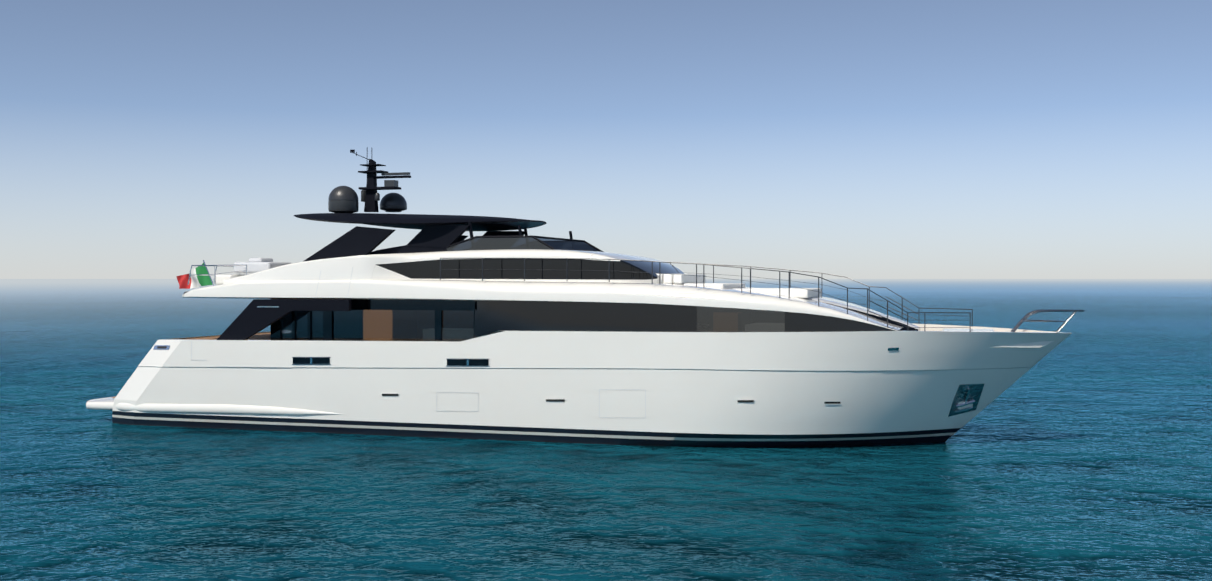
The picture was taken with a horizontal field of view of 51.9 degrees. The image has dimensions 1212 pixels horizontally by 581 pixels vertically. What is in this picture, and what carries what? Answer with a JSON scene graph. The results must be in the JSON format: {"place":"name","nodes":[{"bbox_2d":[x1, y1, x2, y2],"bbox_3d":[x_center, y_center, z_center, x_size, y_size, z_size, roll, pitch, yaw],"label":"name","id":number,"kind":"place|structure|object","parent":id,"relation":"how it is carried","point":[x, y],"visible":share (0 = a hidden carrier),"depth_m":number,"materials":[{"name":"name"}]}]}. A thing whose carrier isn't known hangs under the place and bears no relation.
{"place":"outdoors","nodes":[
{"label":"outdoors","id":0,"kind":"place"},
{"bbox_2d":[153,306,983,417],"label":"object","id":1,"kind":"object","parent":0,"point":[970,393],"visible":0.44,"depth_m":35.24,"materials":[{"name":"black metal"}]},
{"bbox_2d":[0,279,1211,580],"bbox_3d":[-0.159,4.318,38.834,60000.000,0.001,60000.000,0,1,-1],"label":"sea","id":2,"kind":"structure","parent":0,"point":[1082,451],"depth_m":28.50,"materials":[{"name":"liquid"}]},
{"bbox_2d":[112,324,1070,446],"bbox_3d":[-1.048,3.121,39.098,29.380,4.189,7.486,0,1,17],"label":"hull","id":3,"kind":"object","parent":2,"relation":"in","point":[695,385],"visible":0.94,"depth_m":35.04,"materials":[{"name":"white"}]},
{"bbox_2d":[86,396,340,414],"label":"swim platform","id":4,"kind":"structure","parent":3,"relation":"on","point":[107,403],"depth_m":38.88,"materials":[{"name":"white paint"}]},
{"bbox_2d":[160,324,1071,347],"bbox_3d":[-0.107,1.321,38.790,27.410,0.594,7.486,0,1,17],"label":"deck cap","id":5,"kind":"object","parent":3,"relation":"on","point":[263,336],"visible":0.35,"depth_m":36.64,"materials":[{"name":"white plastic"}]},
{"bbox_2d":[217,299,350,339],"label":"aft wings","id":6,"kind":"object","parent":5,"relation":"on","point":[251,319],"visible":0.46,"depth_m":38.19},
{"bbox_2d":[270,299,474,340],"bbox_3d":[-5.968,0.891,40.597,7.654,1.420,5.940,0,1,17],"label":"saloon","id":7,"kind":"object","parent":5,"relation":"on","point":[397,320],"visible":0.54,"depth_m":37.78,"materials":[{"name":"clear glass"}]},
{"bbox_2d":[182,280,902,330],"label":"deck slab","id":8,"kind":"structure","parent":5,"relation":"on","point":[605,292],"depth_m":35.77,"materials":[{"name":"white plastic"}]},
{"bbox_2d":[176,260,213,288],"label":"ensign flag","id":9,"kind":"object","parent":8,"relation":"on","point":[197,280],"visible":0.88,"depth_m":43.10,"materials":[{"name":"multicoloured fabric"}]},
{"bbox_2d":[187,265,246,284],"bbox_3d":[-11.582,-0.527,42.320,2.194,0.640,5.540,0,1,17],"label":"aft railing","id":10,"kind":"object","parent":8,"relation":"on","point":[215,270],"visible":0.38,"depth_m":39.72,"materials":[{"name":"silver metal"}]},
{"bbox_2d":[215,258,290,284],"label":"sofa","id":11,"kind":"object","parent":8,"relation":"on","point":[254,265],"visible":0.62,"depth_m":40.54,"materials":[{"name":"grey fabric"}]},
{"bbox_2d":[315,268,352,297],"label":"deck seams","id":12,"kind":"object","parent":8,"relation":"on","point":[349,284],"visible":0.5,"depth_m":37.31,"materials":[{"name":"white"}]},
{"bbox_2d":[224,249,683,283],"bbox_3d":[-4.426,-0.715,40.106,13.618,1.142,7.093,0,1,17],"label":"superstructure","id":13,"kind":"object","parent":8,"relation":"on","point":[412,266],"visible":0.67,"depth_m":37.19,"materials":[{"name":"white glass"}]},
{"bbox_2d":[303,222,602,261],"bbox_3d":[-4.745,-1.473,40.197,8.253,1.247,5.700,0,1,17],"label":"flybridge windshield","id":14,"kind":"object","parent":13,"relation":"on","point":[356,240],"visible":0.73,"depth_m":37.88,"materials":[{"name":"black glass"}]},
{"bbox_2d":[294,213,546,230],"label":"hardtop roof","id":15,"kind":"structure","parent":14,"relation":"on","point":[422,221],"depth_m":38.45,"materials":[{"name":"black paint"}]},
{"bbox_2d":[328,149,410,212],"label":"mast and domes","id":16,"kind":"object","parent":15,"relation":"on","point":[342,199],"visible":0.96,"depth_m":40.93,"materials":[{"name":"grey plastic"}]},
{"bbox_2d":[440,258,885,320],"bbox_3d":[2.041,-0.093,38.112,12.312,1.762,7.030,0,1,17],"label":"rail","id":17,"kind":"object","parent":8,"relation":"on","point":[713,265],"visible":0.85,"depth_m":35.04,"materials":[{"name":"grey metal"}]},
{"bbox_2d":[657,274,820,297],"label":"sun pads","id":18,"kind":"object","parent":8,"relation":"on","point":[686,279],"visible":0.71,"depth_m":36.42,"materials":[{"name":"white fabric"}]},
{"bbox_2d":[805,297,920,330],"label":"sloped side deck","id":19,"kind":"structure","parent":8,"relation":"on","point":[856,309],"depth_m":35.66,"materials":[{"name":"white paint"}]},
{"bbox_2d":[868,288,918,327],"bbox_3d":[8.402,0.459,36.151,1.047,1.072,6.014,0,1,17],"label":"step rail","id":20,"kind":"object","parent":8,"relation":"on","point":[893,309],"visible":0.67,"depth_m":33.42,"materials":[{"name":"grey metal"}]},
{"bbox_2d":[474,300,911,337],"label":"side window","id":21,"kind":"structure","parent":5,"relation":"on","point":[491,316],"depth_m":34.73,"materials":[{"name":"black glass"}]},
{"bbox_2d":[907,308,972,331],"bbox_3d":[9.656,0.867,35.767,1.620,0.612,5.476,0,1,17],"label":"bow rail","id":22,"kind":"object","parent":5,"relation":"on","point":[924,327],"visible":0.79,"depth_m":33.59,"materials":[{"name":"grey metal"}]},
{"bbox_2d":[942,328,993,331],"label":"foredeck fittings","id":23,"kind":"object","parent":5,"relation":"on","point":[979,330],"visible":0.08,"depth_m":35.12,"materials":[{"name":"silver metal"}]},
{"bbox_2d":[1011,309,1083,332],"bbox_3d":[12.373,0.871,34.928,1.940,0.677,1.292,0,1,17],"label":"bow pulpit","id":24,"kind":"object","parent":5,"relation":"on","point":[1021,321],"visible":0.92,"depth_m":34.60,"materials":[{"name":"silver metal"}]},
{"bbox_2d":[0,0,1211,278],"label":"sky","id":25,"kind":"structure","parent":0,"point":[140,139],"materials":[{"name":"blue"}]}
]}

